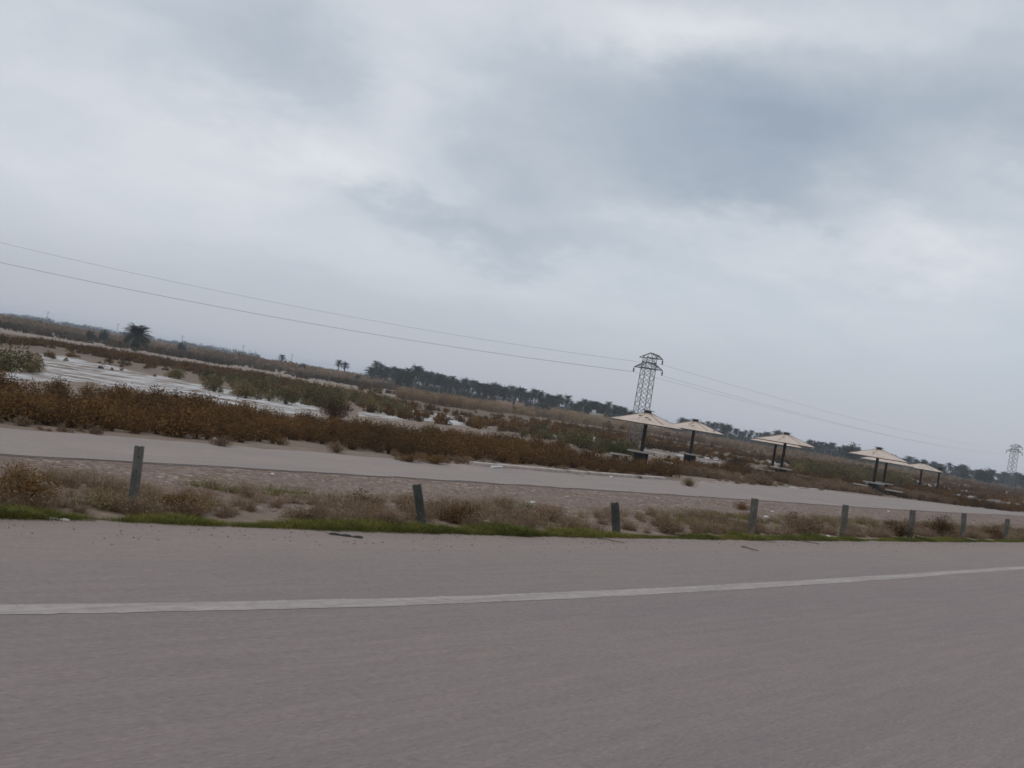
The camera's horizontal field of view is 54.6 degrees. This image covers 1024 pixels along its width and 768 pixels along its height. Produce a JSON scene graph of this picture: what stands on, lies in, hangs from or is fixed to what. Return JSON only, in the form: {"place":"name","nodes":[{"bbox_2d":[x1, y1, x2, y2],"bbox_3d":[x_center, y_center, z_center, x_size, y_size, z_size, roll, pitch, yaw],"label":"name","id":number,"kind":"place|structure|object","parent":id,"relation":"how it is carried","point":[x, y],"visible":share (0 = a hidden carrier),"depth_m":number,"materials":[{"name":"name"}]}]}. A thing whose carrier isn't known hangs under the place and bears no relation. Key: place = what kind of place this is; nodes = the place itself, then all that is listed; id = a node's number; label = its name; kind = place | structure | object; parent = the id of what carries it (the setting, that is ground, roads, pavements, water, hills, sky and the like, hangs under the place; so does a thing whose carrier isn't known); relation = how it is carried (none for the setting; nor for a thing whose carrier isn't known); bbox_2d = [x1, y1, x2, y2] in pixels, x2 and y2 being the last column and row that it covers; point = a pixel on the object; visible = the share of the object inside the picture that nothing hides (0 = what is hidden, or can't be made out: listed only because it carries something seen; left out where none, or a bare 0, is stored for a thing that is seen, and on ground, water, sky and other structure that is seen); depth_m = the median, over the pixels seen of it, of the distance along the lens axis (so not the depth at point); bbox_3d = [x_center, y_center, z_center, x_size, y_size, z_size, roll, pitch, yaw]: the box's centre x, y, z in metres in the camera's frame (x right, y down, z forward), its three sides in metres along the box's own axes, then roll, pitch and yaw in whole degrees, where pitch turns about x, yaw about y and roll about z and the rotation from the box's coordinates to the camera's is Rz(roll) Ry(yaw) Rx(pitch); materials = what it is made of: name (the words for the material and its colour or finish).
{"place":"outdoors","nodes":[
{"label":"outdoors","id":0,"kind":"place"},
{"bbox_2d":[0,327,1023,541],"bbox_3d":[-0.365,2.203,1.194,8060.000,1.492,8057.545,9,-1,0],"label":"ground","id":1,"kind":"structure","parent":0,"point":[78,372],"depth_m":31.64,"materials":[{"name":"sand"}]},
{"bbox_2d":[0,337,27,372],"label":"green bush","id":2,"kind":"object","parent":1,"relation":"on","point":[7,363],"visible":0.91,"depth_m":44.67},
{"bbox_2d":[0,337,42,371],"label":"green bush","id":3,"kind":"object","parent":1,"relation":"on","point":[29,357],"visible":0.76,"depth_m":48.60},
{"bbox_2d":[19,353,46,372],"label":"green bush","id":4,"kind":"object","parent":1,"relation":"on","point":[39,363],"visible":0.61,"depth_m":50.47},
{"bbox_2d":[0,461,66,507],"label":"dry bush","id":5,"kind":"object","parent":1,"relation":"on","point":[31,481],"visible":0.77,"depth_m":9.22,"materials":[{"name":"plant"}]},
{"bbox_2d":[77,485,116,510],"bbox_3d":[-4.005,1.110,9.717,0.468,0.245,0.403,9,-1,18],"label":"yellow bush","id":6,"kind":"object","parent":1,"relation":"on","point":[102,505],"visible":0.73,"depth_m":9.68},
{"bbox_2d":[98,329,110,341],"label":"broadleaf tree","id":7,"kind":"object","parent":1,"relation":"on","point":[103,335],"visible":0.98,"depth_m":229.66,"materials":[{"name":"green plant"}]},
{"bbox_2d":[1,313,260,356],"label":"faint treeline","id":8,"kind":"object","parent":1,"relation":"on","point":[85,326],"visible":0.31,"depth_m":989.16,"materials":[{"name":"green plant"}]},
{"bbox_2d":[126,445,144,508],"bbox_3d":[-3.763,1.109,9.854,0.098,0.991,0.087,8,0,-17],"label":"guard post","id":9,"kind":"object","parent":1,"relation":"on","point":[136,472],"visible":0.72,"depth_m":9.83,"materials":[{"name":"grey wood"}]},
{"bbox_2d":[0,366,272,416],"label":"saltbush row","id":10,"kind":"object","parent":1,"relation":"on","point":[4,381],"visible":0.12,"depth_m":36.97,"materials":[{"name":"plant"}]},
{"bbox_2d":[119,322,153,350],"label":"date palm","id":11,"kind":"object","parent":1,"relation":"on","point":[136,333],"visible":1,"depth_m":180.30,"materials":[{"name":"green plant"}]},
{"bbox_2d":[147,488,211,514],"bbox_3d":[-3.418,1.194,10.210,0.638,0.286,0.549,9,-1,10],"label":"dry bush","id":12,"kind":"object","parent":1,"relation":"on","point":[171,498],"visible":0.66,"depth_m":10.18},
{"bbox_2d":[0,333,358,391],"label":"saltbush band","id":13,"kind":"object","parent":1,"relation":"on","point":[125,355],"visible":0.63,"depth_m":112.87,"materials":[{"name":"plant"}]},
{"bbox_2d":[0,320,409,389],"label":"dark bank scrub","id":14,"kind":"object","parent":1,"relation":"on","point":[9,325],"visible":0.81,"depth_m":214.68,"materials":[{"name":"plant"}]},
{"bbox_2d":[199,376,223,391],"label":"olive bush","id":15,"kind":"object","parent":1,"relation":"on","point":[213,383],"visible":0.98,"depth_m":64.44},
{"bbox_2d":[0,313,481,396],"bbox_3d":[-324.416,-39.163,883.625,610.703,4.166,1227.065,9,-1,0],"label":"reed bed","id":16,"kind":"object","parent":1,"relation":"on","point":[285,365],"visible":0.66,"depth_m":307.49,"materials":[{"name":"plant"}]},
{"bbox_2d":[242,376,272,394],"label":"olive bush","id":17,"kind":"object","parent":1,"relation":"on","point":[256,383],"visible":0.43,"depth_m":67.05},
{"bbox_2d":[275,389,297,403],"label":"green bush","id":18,"kind":"object","parent":1,"relation":"on","point":[285,397],"visible":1,"depth_m":60.98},
{"bbox_2d":[163,365,412,415],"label":"olive thicket","id":19,"kind":"object","parent":1,"relation":"on","point":[359,397],"visible":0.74,"depth_m":77.51,"materials":[{"name":"plant"}]},
{"bbox_2d":[277,504,334,519],"bbox_3d":[-2.261,1.420,10.947,0.648,0.242,0.558,10,-1,-10],"label":"dry bush","id":20,"kind":"object","parent":1,"relation":"on","point":[298,513],"visible":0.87,"depth_m":10.94,"materials":[{"name":"beige plant"}]},
{"bbox_2d":[294,383,335,404],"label":"olive bush","id":21,"kind":"object","parent":1,"relation":"on","point":[312,392],"visible":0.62,"depth_m":69.38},
{"bbox_2d":[316,396,351,418],"bbox_3d":[-9.503,1.214,52.828,1.888,1.311,2.193,9,-1,-3],"label":"dark bush","id":22,"kind":"object","parent":1,"relation":"on","point":[331,409],"visible":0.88,"depth_m":52.63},
{"bbox_2d":[326,438,346,452],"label":"dry bush","id":23,"kind":"object","parent":1,"relation":"on","point":[336,448],"visible":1,"depth_m":30.55,"materials":[{"name":"beige plant"}]},
{"bbox_2d":[0,377,685,477],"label":"saltbush thicket","id":24,"kind":"object","parent":1,"relation":"on","point":[161,413],"visible":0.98,"depth_m":34.77,"materials":[{"name":"plant"}]},
{"bbox_2d":[362,366,378,380],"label":"date palm","id":25,"kind":"object","parent":1,"relation":"on","point":[370,372],"visible":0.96,"depth_m":323.92,"materials":[{"name":"green plant"}]},
{"bbox_2d":[354,509,406,526],"bbox_3d":[-1.497,1.544,11.603,0.654,0.266,0.490,9,-1,12],"label":"dry bush","id":26,"kind":"object","parent":1,"relation":"on","point":[397,518],"visible":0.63,"depth_m":11.49,"materials":[{"name":"beige plant"}]},
{"bbox_2d":[382,367,393,380],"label":"date palm","id":27,"kind":"object","parent":1,"relation":"on","point":[389,376],"visible":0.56,"depth_m":368.01,"materials":[{"name":"green plant"}]},
{"bbox_2d":[395,369,415,387],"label":"broadleaf tree","id":28,"kind":"object","parent":1,"relation":"on","point":[405,380],"visible":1,"depth_m":289.75,"materials":[{"name":"green plant"}]},
{"bbox_2d":[43,348,768,460],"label":"saltflat tufts","id":29,"kind":"object","parent":1,"relation":"on","point":[108,360],"visible":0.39,"depth_m":89.16,"materials":[{"name":"plant"}]},
{"bbox_2d":[0,414,821,489],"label":"kerbside weeds","id":30,"kind":"object","parent":1,"relation":"on","point":[23,421],"visible":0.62,"depth_m":34.04,"materials":[{"name":"beige plant"}]},
{"bbox_2d":[410,364,422,388],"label":"date palm","id":31,"kind":"object","parent":1,"relation":"on","point":[416,371],"visible":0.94,"depth_m":329.72,"materials":[{"name":"green plant"}]},
{"bbox_2d":[412,484,425,523],"bbox_3d":[-1.084,1.642,11.881,0.106,0.882,0.087,-7,-1,-1],"label":"guard post","id":32,"kind":"object","parent":1,"relation":"on","point":[419,503],"visible":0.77,"depth_m":11.85,"materials":[{"name":"grey wood"}]},
{"bbox_2d":[418,371,436,391],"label":"date palm","id":33,"kind":"object","parent":1,"relation":"on","point":[428,378],"visible":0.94,"depth_m":350.40,"materials":[{"name":"green plant"}]},
{"bbox_2d":[418,452,450,464],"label":"dry bush","id":34,"kind":"object","parent":1,"relation":"on","point":[435,460],"visible":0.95,"depth_m":32.41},
{"bbox_2d":[432,373,447,392],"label":"date palm","id":35,"kind":"object","parent":1,"relation":"on","point":[441,377],"visible":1,"depth_m":322.79,"materials":[{"name":"green plant"}]},
{"bbox_2d":[450,379,462,393],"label":"date palm","id":36,"kind":"object","parent":1,"relation":"on","point":[456,386],"visible":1,"depth_m":322.42,"materials":[{"name":"green plant"}]},
{"bbox_2d":[437,500,480,524],"bbox_3d":[-0.682,1.658,12.853,0.578,0.346,0.498,10,-1,-16],"label":"dry bush","id":37,"kind":"object","parent":1,"relation":"on","point":[453,514],"visible":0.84,"depth_m":12.84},
{"bbox_2d":[470,382,482,397],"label":"date palm","id":38,"kind":"object","parent":1,"relation":"on","point":[477,386],"visible":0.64,"depth_m":338.90,"materials":[{"name":"green plant"}]},
{"bbox_2d":[482,382,495,400],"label":"date palm","id":39,"kind":"object","parent":1,"relation":"on","point":[490,387],"visible":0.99,"depth_m":321.65,"materials":[{"name":"green plant"}]},
{"bbox_2d":[374,381,612,418],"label":"grove understorey","id":40,"kind":"object","parent":1,"relation":"on","point":[434,390],"visible":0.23,"depth_m":347.98,"materials":[{"name":"green plant"}]},
{"bbox_2d":[495,387,507,399],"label":"date palm","id":41,"kind":"object","parent":1,"relation":"on","point":[500,391],"visible":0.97,"depth_m":340.86,"materials":[{"name":"green plant"}]},
{"bbox_2d":[0,454,1016,515],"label":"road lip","id":42,"kind":"object","parent":1,"relation":"on","point":[396,477],"visible":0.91,"depth_m":25.07,"materials":[{"name":"concrete"}]},
{"bbox_2d":[0,518,1023,767],"bbox_3d":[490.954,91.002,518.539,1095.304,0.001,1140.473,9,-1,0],"label":"highway","id":43,"kind":"structure","parent":1,"relation":"on","point":[914,672],"depth_m":6.75,"materials":[{"name":"asphalt"}]},
{"bbox_2d":[328,532,362,537],"bbox_3d":[-1.740,1.582,10.393,0.360,0.025,0.066,10,-1,-15],"label":"tyre scrap","id":44,"kind":"object","parent":43,"relation":"on","point":[347,535],"visible":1,"depth_m":10.37,"materials":[{"name":"black rubber"}]},
{"bbox_2d":[0,566,1023,613],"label":"road edge line","id":45,"kind":"object","parent":43,"relation":"on","point":[139,607],"visible":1,"depth_m":7.74,"materials":[{"name":"paint"}]},
{"bbox_2d":[8,520,1021,553],"bbox_3d":[7.485,3.269,20.131,1.518,0.015,39.949,9,-1,44],"label":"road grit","id":46,"kind":"object","parent":43,"relation":"on","point":[537,543],"visible":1,"depth_m":12.52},
{"bbox_2d":[0,458,1023,539],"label":"dry grass","id":47,"kind":"structure","parent":1,"relation":"on","point":[492,516],"depth_m":12.64,"materials":[{"name":"plant"}]},
{"bbox_2d":[0,503,1023,542],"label":"verge grass","id":48,"kind":"structure","parent":1,"relation":"on","point":[337,525],"depth_m":11.51,"materials":[{"name":"plant"}]},
{"bbox_2d":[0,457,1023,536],"bbox_3d":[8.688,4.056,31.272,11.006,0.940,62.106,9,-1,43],"label":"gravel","id":49,"kind":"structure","parent":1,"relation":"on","point":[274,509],"depth_m":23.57,"materials":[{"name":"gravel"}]},
{"bbox_2d":[1,470,1023,537],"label":"green weeds","id":50,"kind":"object","parent":1,"relation":"on","point":[519,504],"visible":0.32,"depth_m":14.15,"materials":[{"name":"green plant"}]},
{"bbox_2d":[514,386,525,401],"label":"date palm","id":51,"kind":"object","parent":1,"relation":"on","point":[519,392],"visible":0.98,"depth_m":344.47,"materials":[{"name":"green plant"}]},
{"bbox_2d":[520,391,533,405],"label":"date palm","id":52,"kind":"object","parent":1,"relation":"on","point":[526,397],"visible":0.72,"depth_m":352.11,"materials":[{"name":"green plant"}]},
{"bbox_2d":[534,396,546,408],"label":"date palm","id":53,"kind":"object","parent":1,"relation":"on","point":[541,402],"visible":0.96,"depth_m":326.36,"materials":[{"name":"green plant"}]},
{"bbox_2d":[528,420,554,436],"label":"dark bush","id":54,"kind":"object","parent":1,"relation":"on","point":[538,428],"visible":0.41,"depth_m":79.30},
{"bbox_2d":[519,426,639,455],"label":"olive scrub","id":55,"kind":"object","parent":1,"relation":"on","point":[598,441],"visible":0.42,"depth_m":74.53,"materials":[{"name":"plant"}]},
{"bbox_2d":[565,425,594,448],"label":"olive bush","id":56,"kind":"object","parent":1,"relation":"on","point":[582,441],"visible":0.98,"depth_m":70.00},
{"bbox_2d":[549,406,643,431],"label":"pale reeds","id":57,"kind":"object","parent":1,"relation":"on","point":[592,417],"visible":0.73,"depth_m":207.47,"materials":[{"name":"plant"}]},
{"bbox_2d":[610,502,619,532],"bbox_3d":[1.544,2.159,14.697,0.116,0.803,0.087,-3,0,-5],"label":"guard post","id":58,"kind":"object","parent":1,"relation":"on","point":[615,515],"visible":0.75,"depth_m":14.67,"materials":[{"name":"grey wood"}]},
{"bbox_2d":[599,435,633,457],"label":"green bush","id":59,"kind":"object","parent":1,"relation":"on","point":[618,450],"visible":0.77,"depth_m":64.35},
{"bbox_2d":[627,449,655,463],"bbox_3d":[7.767,4.462,59.959,1.684,0.820,1.523,10,-1,-11],"label":"picnic table","id":60,"kind":"object","parent":1,"relation":"on","point":[644,454],"visible":0.71,"depth_m":59.81,"materials":[{"name":"grey concrete"}]},
{"bbox_2d":[627,352,662,446],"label":"pylon","id":61,"kind":"object","parent":1,"relation":"on","point":[649,363],"visible":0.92,"depth_m":94.84,"materials":[{"name":"metal"}]},
{"bbox_2d":[0,262,632,371],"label":"power line","id":62,"kind":"object","parent":61,"relation":"attached to","point":[316,324],"visible":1,"depth_m":90.30,"materials":[{"name":"metal"}]},
{"bbox_2d":[3,243,660,364],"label":"power line","id":63,"kind":"object","parent":61,"relation":"attached to","point":[311,309],"visible":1,"depth_m":88.41,"materials":[{"name":"metal"}]},
{"bbox_2d":[611,409,682,459],"bbox_3d":[7.950,3.357,59.976,4.283,3.621,4.283,9,-1,4],"label":"sunshade","id":64,"kind":"object","parent":1,"relation":"on","point":[646,418],"visible":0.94,"depth_m":58.99,"materials":[{"name":"brown metal"}]},
{"bbox_2d":[647,515,687,534],"bbox_3d":[2.513,2.255,15.902,0.584,0.304,0.678,10,-1,-29],"label":"dry bush","id":65,"kind":"object","parent":1,"relation":"on","point":[667,528],"visible":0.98,"depth_m":15.84,"materials":[{"name":"beige plant"}]},
{"bbox_2d":[359,379,1012,487],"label":"tawny scrub","id":66,"kind":"object","parent":1,"relation":"on","point":[388,391],"visible":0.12,"depth_m":212.31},
{"bbox_2d":[679,452,701,462],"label":"picnic table","id":67,"kind":"object","parent":1,"relation":"on","point":[691,457],"visible":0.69,"depth_m":73.79,"materials":[{"name":"grey concrete"}]},
{"bbox_2d":[360,392,1023,504],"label":"saltflat weeds","id":68,"kind":"object","parent":1,"relation":"on","point":[998,492],"visible":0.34,"depth_m":121.58,"materials":[{"name":"plant"}]},
{"bbox_2d":[673,419,723,462],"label":"sunshade","id":69,"kind":"object","parent":1,"relation":"on","point":[694,425],"visible":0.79,"depth_m":73.02,"materials":[{"name":"brown metal"}]},
{"bbox_2d":[395,384,1020,488],"bbox_3d":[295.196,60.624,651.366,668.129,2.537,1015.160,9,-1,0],"label":"reed belt","id":70,"kind":"object","parent":1,"relation":"on","point":[442,399],"visible":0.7,"depth_m":212.59,"materials":[{"name":"plant"}]},
{"bbox_2d":[714,451,753,468],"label":"dark bush","id":71,"kind":"object","parent":1,"relation":"on","point":[736,461],"visible":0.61,"depth_m":83.17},
{"bbox_2d":[731,501,750,510],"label":"dry bush","id":72,"kind":"object","parent":1,"relation":"on","point":[745,507],"visible":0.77,"depth_m":30.16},
{"bbox_2d":[748,498,758,533],"bbox_3d":[4.364,2.579,18.046,0.118,0.995,0.087,8,0,-13],"label":"guard post","id":73,"kind":"object","parent":1,"relation":"on","point":[753,511],"visible":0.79,"depth_m":18.02,"materials":[{"name":"grey wood"}]},
{"bbox_2d":[747,471,780,486],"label":"dry bush","id":74,"kind":"object","parent":1,"relation":"on","point":[759,479],"visible":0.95,"depth_m":57.33,"materials":[{"name":"beige plant"}]},
{"bbox_2d":[750,434,802,467],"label":"sunshade","id":75,"kind":"object","parent":1,"relation":"on","point":[775,447],"visible":0.45,"depth_m":84.86,"materials":[{"name":"brown metal"}]},
{"bbox_2d":[756,432,814,471],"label":"sunshade","id":76,"kind":"object","parent":1,"relation":"on","point":[785,438],"visible":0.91,"depth_m":76.07,"materials":[{"name":"brown metal"}]},
{"bbox_2d":[775,516,808,532],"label":"dry bush","id":77,"kind":"object","parent":1,"relation":"on","point":[798,527],"visible":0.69,"depth_m":19.76,"materials":[{"name":"beige plant"}]},
{"bbox_2d":[670,462,959,503],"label":"tan scrub","id":78,"kind":"object","parent":1,"relation":"on","point":[705,472],"visible":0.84,"depth_m":68.22,"materials":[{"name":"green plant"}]},
{"bbox_2d":[662,455,1023,511],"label":"mixed scrub","id":79,"kind":"object","parent":1,"relation":"on","point":[963,501],"visible":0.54,"depth_m":82.41,"materials":[{"name":"plant"}]},
{"bbox_2d":[664,422,1023,488],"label":"treeline","id":80,"kind":"object","parent":1,"relation":"on","point":[731,436],"visible":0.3,"depth_m":443.73,"materials":[{"name":"green plant"}]},
{"bbox_2d":[839,505,848,535],"bbox_3d":[6.948,3.041,20.808,0.118,1.012,0.087,7,-1,1],"label":"guard post","id":81,"kind":"object","parent":1,"relation":"on","point":[844,516],"visible":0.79,"depth_m":20.78,"materials":[{"name":"grey wood"}]},
{"bbox_2d":[787,458,914,485],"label":"olive patch","id":82,"kind":"object","parent":1,"relation":"on","point":[857,472],"visible":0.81,"depth_m":104.81,"materials":[{"name":"plant"}]},
{"bbox_2d":[841,442,860,459],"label":"broadleaf tree","id":83,"kind":"object","parent":1,"relation":"on","point":[851,456],"visible":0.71,"depth_m":329.59,"materials":[{"name":"green plant"}]},
{"bbox_2d":[863,480,884,491],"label":"picnic table","id":84,"kind":"object","parent":1,"relation":"on","point":[876,486],"visible":0.74,"depth_m":77.64,"materials":[{"name":"grey concrete"}]},
{"bbox_2d":[849,447,907,488],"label":"sunshade","id":85,"kind":"object","parent":1,"relation":"on","point":[877,453],"visible":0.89,"depth_m":77.17,"materials":[{"name":"brown metal"}]},
{"bbox_2d":[860,457,912,482],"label":"sunshade","id":86,"kind":"object","parent":1,"relation":"on","point":[886,462],"visible":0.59,"depth_m":86.73,"materials":[{"name":"brown metal"}]},
{"bbox_2d":[881,518,916,537],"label":"dark bush","id":87,"kind":"object","parent":1,"relation":"on","point":[904,532],"visible":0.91,"depth_m":23.40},
{"bbox_2d":[907,510,915,537],"bbox_3d":[9.494,3.506,23.633,0.118,1.011,0.087,8,-1,-11],"label":"guard post","id":88,"kind":"object","parent":1,"relation":"on","point":[912,515],"visible":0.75,"depth_m":23.61,"materials":[{"name":"grey wood"}]},
{"bbox_2d":[901,462,942,486],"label":"sunshade","id":89,"kind":"object","parent":1,"relation":"on","point":[922,466],"visible":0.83,"depth_m":112.04,"materials":[{"name":"brown metal"}]},
{"bbox_2d":[918,513,961,536],"bbox_3d":[11.244,3.677,25.987,0.997,0.663,0.962,9,-1,-6],"label":"dark bush","id":90,"kind":"object","parent":1,"relation":"on","point":[944,526],"visible":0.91,"depth_m":25.85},
{"bbox_2d":[960,513,966,538],"bbox_3d":[12.076,3.975,26.586,0.118,1.021,0.087,6,-1,4],"label":"guard post","id":91,"kind":"object","parent":1,"relation":"on","point":[963,521],"visible":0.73,"depth_m":26.56,"materials":[{"name":"grey wood"}]},
{"bbox_2d":[956,464,971,479],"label":"broadleaf tree","id":92,"kind":"object","parent":1,"relation":"on","point":[964,472],"visible":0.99,"depth_m":359.64,"materials":[{"name":"green plant"}]},
{"bbox_2d":[974,467,989,483],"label":"broadleaf tree","id":93,"kind":"object","parent":1,"relation":"on","point":[980,476],"visible":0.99,"depth_m":329.25,"materials":[{"name":"green plant"}]},
{"bbox_2d":[978,468,996,484],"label":"broadleaf tree","id":94,"kind":"object","parent":1,"relation":"on","point":[991,474],"visible":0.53,"depth_m":339.31,"materials":[{"name":"green plant"}]},
{"bbox_2d":[978,523,1005,538],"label":"dry bush","id":95,"kind":"object","parent":1,"relation":"on","point":[998,533],"visible":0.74,"depth_m":28.66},
{"bbox_2d":[998,474,1013,484],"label":"broadleaf tree","id":96,"kind":"object","parent":1,"relation":"on","point":[1001,481],"visible":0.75,"depth_m":435.38,"materials":[{"name":"green plant"}]},
{"bbox_2d":[1003,519,1009,539],"bbox_3d":[14.541,4.454,29.224,0.118,0.960,0.087,9,-1,-2],"label":"guard post","id":97,"kind":"object","parent":1,"relation":"on","point":[1006,526],"visible":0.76,"depth_m":29.20,"materials":[{"name":"grey wood"}]},
{"bbox_2d":[1004,444,1022,489],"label":"pylon","id":98,"kind":"object","parent":1,"relation":"on","point":[1015,449],"visible":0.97,"depth_m":299.94,"materials":[{"name":"metal"}]},
{"bbox_2d":[0,428,1023,515],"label":"frontage road","id":99,"kind":"structure","parent":0,"point":[52,444],"depth_m":28.25,"materials":[{"name":"asphalt"}]},
{"bbox_2d":[208,434,234,446],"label":"dry bush","id":100,"kind":"object","parent":99,"relation":"on","point":[218,442],"visible":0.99,"depth_m":26.48,"materials":[{"name":"beige plant"}]},
{"bbox_2d":[392,451,425,462],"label":"dry bush","id":101,"kind":"object","parent":99,"relation":"on","point":[408,459],"visible":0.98,"depth_m":31.49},
{"bbox_2d":[468,461,665,479],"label":"kerb","id":102,"kind":"structure","parent":99,"relation":"on","point":[506,466],"depth_m":38.34,"materials":[{"name":"concrete"}]},
{"bbox_2d":[680,476,696,486],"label":"dry bush","id":103,"kind":"object","parent":99,"relation":"on","point":[689,483],"visible":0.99,"depth_m":43.47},
{"bbox_2d":[0,0,1023,479],"label":"sky","id":104,"kind":"structure","parent":0,"point":[819,204],"materials":[{"name":"grey"}]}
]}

